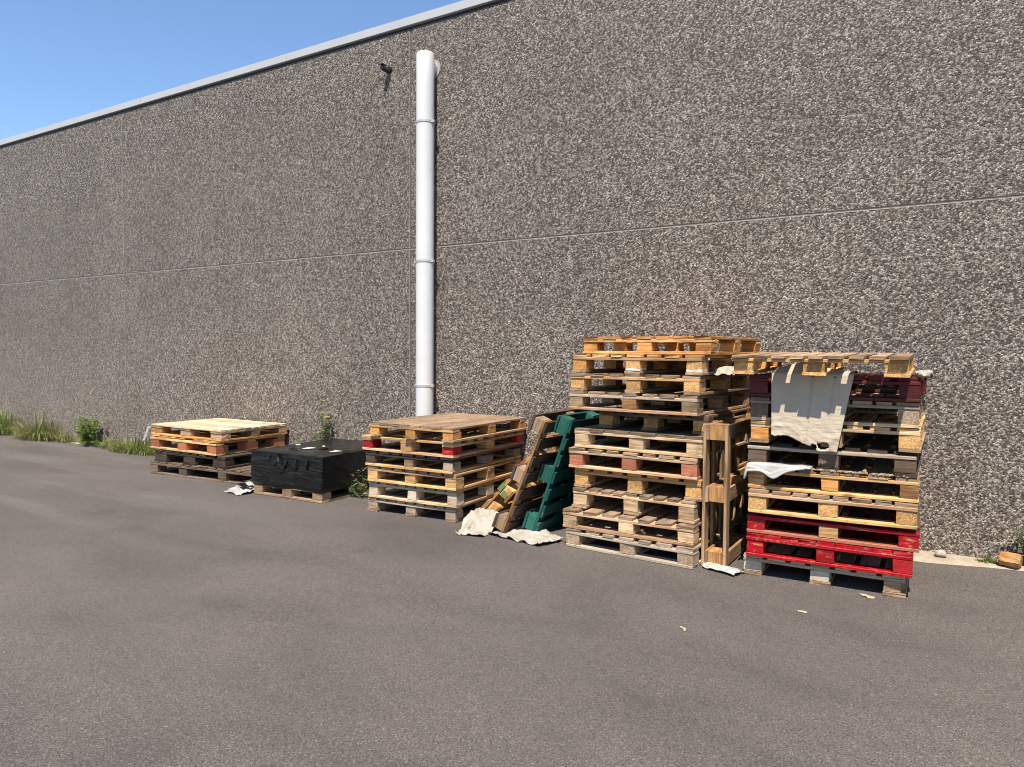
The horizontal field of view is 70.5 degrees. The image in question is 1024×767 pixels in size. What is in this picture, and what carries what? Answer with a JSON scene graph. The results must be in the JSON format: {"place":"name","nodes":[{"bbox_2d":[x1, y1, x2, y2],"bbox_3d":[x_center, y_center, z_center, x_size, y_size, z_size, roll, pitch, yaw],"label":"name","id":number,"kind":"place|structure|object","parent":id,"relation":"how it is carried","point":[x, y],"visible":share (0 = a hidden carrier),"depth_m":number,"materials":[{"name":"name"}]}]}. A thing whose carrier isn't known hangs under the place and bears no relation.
{"place":"outdoors","nodes":[
{"label":"outdoors","id":0,"kind":"place"},
{"bbox_2d":[0,0,462,139],"label":"sky","id":1,"kind":"structure","parent":0,"point":[61,60],"materials":[{"name":"blue"}]},
{"bbox_2d":[0,434,1023,766],"bbox_3d":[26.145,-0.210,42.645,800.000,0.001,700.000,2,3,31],"label":"ground","id":2,"kind":"structure","parent":0,"point":[152,620],"depth_m":3.65,"materials":[{"name":"grey asphalt"}]},
{"bbox_2d":[0,402,20,434],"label":"grass clump","id":3,"kind":"object","parent":2,"relation":"on","point":[5,424],"visible":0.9,"depth_m":12.30,"materials":[{"name":"green plant"}]},
{"bbox_2d":[6,408,63,441],"bbox_3d":[-7.809,0.632,11.708,1.468,0.542,0.612,2,3,31],"label":"grass clump","id":4,"kind":"object","parent":2,"relation":"on","point":[39,431],"visible":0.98,"depth_m":11.65,"materials":[{"name":"green plant"}]},
{"bbox_2d":[54,429,75,441],"bbox_3d":[-7.077,0.796,11.447,0.681,0.248,0.301,2,3,31],"label":"grass clump","id":5,"kind":"object","parent":2,"relation":"on","point":[61,437],"visible":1,"depth_m":11.41,"materials":[{"name":"green plant"}]},
{"bbox_2d":[71,413,102,445],"bbox_3d":[-6.495,0.685,11.045,0.735,0.501,0.370,2,3,31],"label":"broadleaf weed","id":6,"kind":"object","parent":2,"relation":"on","point":[86,437],"visible":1,"depth_m":10.97,"materials":[{"name":"green plant"}]},
{"bbox_2d":[95,433,120,448],"bbox_3d":[-6.026,0.832,10.783,0.739,0.250,0.337,2,3,31],"label":"grass clump","id":7,"kind":"object","parent":2,"relation":"on","point":[102,445],"visible":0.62,"depth_m":10.74,"materials":[{"name":"green plant"}]},
{"bbox_2d":[106,431,156,454],"bbox_3d":[-5.427,0.820,10.340,1.290,0.322,0.462,2,3,31],"label":"grass clump","id":8,"kind":"object","parent":2,"relation":"on","point":[137,447],"visible":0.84,"depth_m":10.27,"materials":[{"name":"green plant"}]},
{"bbox_2d":[150,458,252,484],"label":"wooden pallet","id":9,"kind":"object","parent":2,"relation":"on","point":[189,471],"visible":0.41,"depth_m":8.32,"materials":[{"name":"grey wood"}]},
{"bbox_2d":[155,444,251,468],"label":"wooden pallet","id":10,"kind":"object","parent":9,"relation":"on","point":[221,461],"visible":0.41,"depth_m":8.36,"materials":[{"name":"brown wood"}]},
{"bbox_2d":[150,431,284,455],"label":"wooden pallet","id":11,"kind":"object","parent":10,"relation":"on","point":[212,448],"visible":0.65,"depth_m":8.50,"materials":[{"name":"brown wood"}]},
{"bbox_2d":[151,418,286,441],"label":"wooden pallet","id":12,"kind":"object","parent":11,"relation":"on","point":[221,429],"visible":1,"depth_m":8.64,"materials":[{"name":"beige wood"}]},
{"bbox_2d":[142,426,150,440],"bbox_3d":[-4.451,0.614,8.830,0.170,0.200,0.016,2,3,31],"label":"film strip","id":13,"kind":"object","parent":12,"relation":"hanging from","point":[146,433],"visible":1,"depth_m":8.83,"materials":[{"name":"white plastic"}]},
{"bbox_2d":[224,480,253,494],"bbox_3d":[-2.871,1.088,7.665,0.340,0.059,0.687,-1,3,-23],"label":"torn sheet","id":14,"kind":"object","parent":2,"relation":"on","point":[242,488],"visible":0.89,"depth_m":7.58,"materials":[{"name":"white plastic"}]},
{"bbox_2d":[254,482,386,502],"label":"wooden pallet","id":15,"kind":"object","parent":2,"relation":"on","point":[296,494],"visible":0.22,"depth_m":7.25,"materials":[{"name":"brown wood"}]},
{"bbox_2d":[251,438,393,493],"bbox_3d":[-1.962,0.841,7.701,0.996,0.387,1.241,2,3,30],"label":"wrapped load","id":16,"kind":"object","parent":15,"relation":"on","point":[324,466],"visible":0.78,"depth_m":7.25},
{"bbox_2d":[347,467,369,498],"bbox_3d":[-1.621,0.964,7.377,0.637,0.353,0.323,2,3,31],"label":"straggly weed","id":17,"kind":"object","parent":2,"relation":"on","point":[361,488],"visible":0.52,"depth_m":7.29,"materials":[{"name":"green plant"}]},
{"bbox_2d":[367,486,506,522],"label":"wooden pallet","id":18,"kind":"object","parent":2,"relation":"on","point":[454,515],"visible":0.34,"depth_m":6.58,"materials":[{"name":"brown wood"}]},
{"bbox_2d":[369,471,519,507],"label":"wooden pallet","id":19,"kind":"object","parent":18,"relation":"on","point":[455,499],"visible":0.38,"depth_m":6.55,"materials":[{"name":"brown wood"}]},
{"bbox_2d":[368,456,520,490],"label":"wooden pallet","id":20,"kind":"object","parent":19,"relation":"on","point":[454,482],"visible":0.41,"depth_m":6.55,"materials":[{"name":"yellow wood"}]},
{"bbox_2d":[365,442,520,473],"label":"wooden pallet","id":21,"kind":"object","parent":20,"relation":"on","point":[415,463],"visible":0.52,"depth_m":6.55,"materials":[{"name":"yellow wood"}]},
{"bbox_2d":[362,428,524,457],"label":"wooden pallet","id":22,"kind":"object","parent":21,"relation":"on","point":[413,447],"visible":0.58,"depth_m":6.53,"materials":[{"name":"brown wood"}]},
{"bbox_2d":[369,413,526,442],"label":"wooden pallet","id":23,"kind":"object","parent":22,"relation":"on","point":[450,427],"visible":1,"depth_m":6.57,"materials":[{"name":"brown wood"}]},
{"bbox_2d":[456,508,498,535],"bbox_3d":[-0.307,1.142,6.043,0.430,0.131,0.513,2,3,31],"label":"crumpled sheet","id":24,"kind":"object","parent":2,"relation":"on","point":[477,521],"visible":0.94,"depth_m":5.99,"materials":[{"name":"white paper"}]},
{"bbox_2d":[0,0,1023,563],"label":"warehouse","id":25,"kind":"structure","parent":2,"relation":"on","point":[812,176],"depth_m":7.01,"materials":[{"name":"concrete"}]},
{"bbox_2d":[380,63,391,72],"bbox_3d":[-1.380,-3.430,7.898,0.072,0.085,0.132,2,3,39],"label":"security camera","id":26,"kind":"object","parent":25,"relation":"attached to","point":[384,68],"visible":1,"depth_m":7.88,"materials":[{"name":"black plastic"}]},
{"bbox_2d":[414,50,439,415],"bbox_3d":[-0.904,-1.150,7.639,0.248,4.572,0.237,2,3,31],"label":"vent pipe","id":27,"kind":"object","parent":25,"relation":"attached to","point":[427,69],"visible":0.94,"depth_m":7.53,"materials":[{"name":"white plastic"}]},
{"bbox_2d":[12,434,1023,570],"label":"concrete footing","id":28,"kind":"object","parent":2,"relation":"on","point":[931,557],"visible":0.06,"depth_m":5.18,"materials":[{"name":"beige concrete"}]},
{"bbox_2d":[313,400,333,439],"bbox_3d":[-2.205,0.638,8.468,0.355,0.887,0.242,2,3,31],"label":"flowering weed","id":29,"kind":"object","parent":28,"relation":"on","point":[325,429],"visible":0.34,"depth_m":8.48,"materials":[{"name":"green plant"}]},
{"bbox_2d":[934,549,946,556],"bbox_3d":[3.113,1.233,5.265,0.082,0.054,0.061,2,3,31],"label":"stone","id":30,"kind":"object","parent":28,"relation":"on","point":[940,553],"visible":1,"depth_m":5.25,"materials":[{"name":"white stone"}]},
{"bbox_2d":[975,555,998,563],"bbox_3d":[3.370,1.242,5.129,0.179,0.069,0.090,2,3,31],"label":"grass clump","id":31,"kind":"object","parent":28,"relation":"on","point":[987,560],"visible":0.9,"depth_m":5.13,"materials":[{"name":"green plant"}]},
{"bbox_2d":[998,551,1022,567],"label":"timber lump","id":32,"kind":"object","parent":28,"relation":"on","point":[1012,560],"visible":1,"depth_m":5.00,"materials":[{"name":"brown wood"}]},
{"bbox_2d":[1008,529,1023,564],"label":"broadleaf weed","id":33,"kind":"object","parent":28,"relation":"on","point":[1018,541],"visible":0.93,"depth_m":5.04,"materials":[{"name":"green plant"}]},
{"bbox_2d":[482,433,560,511],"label":"wooden pallet","id":34,"kind":"object","parent":2,"relation":"on","point":[504,494],"visible":0.24,"depth_m":6.36,"materials":[{"name":"brown wood"}]},
{"bbox_2d":[487,526,564,544],"bbox_3d":[0.136,1.203,5.865,0.508,0.033,0.676,-2,4,-44],"label":"flat sheet","id":35,"kind":"object","parent":2,"relation":"on","point":[521,534],"visible":0.75,"depth_m":5.77,"materials":[{"name":"white paper"}]},
{"bbox_2d":[492,409,590,532],"bbox_3d":[0.358,0.711,6.267,0.141,1.018,1.160,28,16,28],"label":"wooden pallet","id":36,"kind":"object","parent":2,"relation":"on","point":[541,425],"visible":0.35,"depth_m":5.86,"materials":[{"name":"brown wood"}]},
{"bbox_2d":[522,407,624,530],"bbox_3d":[0.559,0.720,6.249,0.144,0.995,1.091,24,14,29],"label":"wooden pallet","id":37,"kind":"object","parent":2,"relation":"on","point":[546,514],"visible":0.41,"depth_m":5.87,"materials":[{"name":"green paint"}]},
{"bbox_2d":[566,514,747,569],"bbox_3d":[1.169,1.167,5.724,1.013,0.142,1.209,2,3,35],"label":"wooden pallet","id":38,"kind":"object","parent":2,"relation":"on","point":[687,556],"visible":0.38,"depth_m":5.29,"materials":[{"name":"brown wood"}]},
{"bbox_2d":[563,498,739,546],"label":"wooden pallet","id":39,"kind":"object","parent":38,"relation":"on","point":[662,517],"visible":0.52,"depth_m":5.32,"materials":[{"name":"brown wood"}]},
{"bbox_2d":[572,478,739,523],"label":"wooden pallet","id":40,"kind":"object","parent":39,"relation":"on","point":[690,511],"visible":0.45,"depth_m":5.38,"materials":[{"name":"brown wood"}]},
{"bbox_2d":[574,454,747,501],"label":"wooden pallet","id":41,"kind":"object","parent":40,"relation":"on","point":[637,483],"visible":0.34,"depth_m":5.44,"materials":[{"name":"brown wood"}]},
{"bbox_2d":[569,439,740,480],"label":"wooden pallet","id":42,"kind":"object","parent":41,"relation":"on","point":[691,468],"visible":0.41,"depth_m":5.37,"materials":[{"name":"brown wood"}]},
{"bbox_2d":[574,419,750,457],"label":"wooden pallet","id":43,"kind":"object","parent":42,"relation":"on","point":[637,437],"visible":0.53,"depth_m":5.38,"materials":[{"name":"brown wood"}]},
{"bbox_2d":[598,403,750,434],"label":"wooden pallet","id":44,"kind":"object","parent":43,"relation":"on","point":[611,419],"visible":0.43,"depth_m":5.51,"materials":[{"name":"brown wood"}]},
{"bbox_2d":[569,386,749,415],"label":"wooden pallet","id":45,"kind":"object","parent":44,"relation":"on","point":[691,405],"visible":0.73,"depth_m":5.42,"materials":[{"name":"brown wood"}]},
{"bbox_2d":[570,371,750,395],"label":"wooden pallet","id":46,"kind":"object","parent":45,"relation":"on","point":[689,384],"visible":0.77,"depth_m":5.43,"materials":[{"name":"brown wood"}]},
{"bbox_2d":[572,354,734,374],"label":"wooden pallet","id":47,"kind":"object","parent":46,"relation":"on","point":[687,364],"visible":0.85,"depth_m":5.40,"materials":[{"name":"brown wood"}]},
{"bbox_2d":[583,336,760,354],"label":"wooden pallet","id":48,"kind":"object","parent":47,"relation":"on","point":[703,345],"visible":0.98,"depth_m":5.39,"materials":[{"name":"orange wood"}]},
{"bbox_2d":[713,366,734,375],"bbox_3d":[1.557,-0.093,5.205,0.151,0.068,0.301,2,3,31],"label":"plastic scrap","id":49,"kind":"object","parent":47,"relation":"on","point":[727,370],"visible":0.77,"depth_m":5.13,"materials":[{"name":"white plastic"}]},
{"bbox_2d":[702,562,743,574],"bbox_3d":[1.417,1.253,4.952,0.147,0.027,0.325,-2,3,-39],"label":"white rag","id":50,"kind":"object","parent":2,"relation":"on","point":[723,568],"visible":0.94,"depth_m":4.91,"materials":[{"name":"fabric"}]},
{"bbox_2d":[701,414,750,565],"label":"wooden pallet","id":51,"kind":"object","parent":2,"relation":"on","point":[724,491],"visible":0.74,"depth_m":5.13,"materials":[{"name":"beige wood"}]},
{"bbox_2d":[743,539,908,598],"bbox_3d":[2.272,1.204,5.144,0.969,0.135,1.191,2,3,31],"label":"wooden pallet","id":52,"kind":"object","parent":2,"relation":"on","point":[894,586],"visible":0.26,"depth_m":4.70,"materials":[{"name":"grey wood"}]},
{"bbox_2d":[746,507,913,578],"bbox_3d":[2.274,1.061,5.098,0.974,0.150,1.202,2,3,30],"label":"wooden pallet","id":53,"kind":"object","parent":52,"relation":"on","point":[760,544],"visible":0.34,"depth_m":4.64,"materials":[{"name":"red paint"}]},
{"bbox_2d":[747,493,919,552],"bbox_3d":[2.294,0.914,5.112,1.006,0.139,1.204,2,3,29],"label":"wooden pallet","id":54,"kind":"object","parent":53,"relation":"on","point":[830,531],"visible":0.43,"depth_m":4.67,"materials":[{"name":"red wood"}]},
{"bbox_2d":[748,471,917,529],"bbox_3d":[2.280,0.767,5.096,0.984,0.152,1.224,2,3,28],"label":"wooden pallet","id":55,"kind":"object","parent":54,"relation":"on","point":[760,500],"visible":0.6,"depth_m":4.65,"materials":[{"name":"yellow wood"}]},
{"bbox_2d":[748,451,919,502],"bbox_3d":[2.302,0.614,5.120,1.000,0.149,1.209,2,3,29],"label":"wooden pallet","id":56,"kind":"object","parent":55,"relation":"on","point":[832,483],"visible":0.59,"depth_m":4.65,"materials":[{"name":"yellow wood"}]},
{"bbox_2d":[743,461,814,478],"bbox_3d":[1.756,0.579,4.778,0.416,0.115,0.185,2,3,31],"label":"foam sheet","id":57,"kind":"object","parent":56,"relation":"on","point":[772,470],"visible":0.96,"depth_m":4.73,"materials":[{"name":"white plastic"}]},
{"bbox_2d":[747,433,921,477],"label":"wooden pallet","id":58,"kind":"object","parent":56,"relation":"on","point":[906,464],"visible":0.57,"depth_m":4.72,"materials":[{"name":"grey wood"}]},
{"bbox_2d":[749,413,925,452],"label":"wooden pallet","id":59,"kind":"object","parent":58,"relation":"on","point":[911,440],"visible":0.47,"depth_m":4.77,"materials":[{"name":"brown wood"}]},
{"bbox_2d":[750,392,923,428],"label":"wooden pallet","id":60,"kind":"object","parent":59,"relation":"on","point":[910,414],"visible":0.41,"depth_m":4.53,"materials":[{"name":"brown wood"}]},
{"bbox_2d":[749,373,926,401],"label":"wooden pallet","id":61,"kind":"object","parent":60,"relation":"on","point":[912,388],"visible":0.43,"depth_m":4.50,"materials":[{"name":"red paint"}]},
{"bbox_2d":[771,362,857,452],"bbox_3d":[1.966,0.143,4.722,0.491,0.564,0.311,2,3,31],"label":"paper sheet","id":62,"kind":"object","parent":61,"relation":"hanging from","point":[808,410],"visible":0.91,"depth_m":4.62,"materials":[{"name":"white paper"}]},
{"bbox_2d":[732,352,914,377],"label":"wooden pallet","id":63,"kind":"object","parent":61,"relation":"on","point":[899,365],"visible":0.98,"depth_m":4.51,"materials":[{"name":"brown wood"}]},
{"bbox_2d":[913,370,933,377],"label":"fibre tuft","id":64,"kind":"object","parent":61,"relation":"on","point":[923,374],"visible":1,"depth_m":4.31,"materials":[{"name":"white fabric"}]},
{"bbox_2d":[811,468,908,477],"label":"bark litter","id":65,"kind":"object","parent":56,"relation":"on","point":[864,471],"visible":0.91,"depth_m":4.50,"materials":[{"name":"brown wood"}]},
{"bbox_2d":[859,593,874,598],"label":"dry leaf","id":66,"kind":"object","parent":2,"relation":"on","point":[870,597],"visible":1,"depth_m":4.41,"materials":[{"name":"yellow plant"}]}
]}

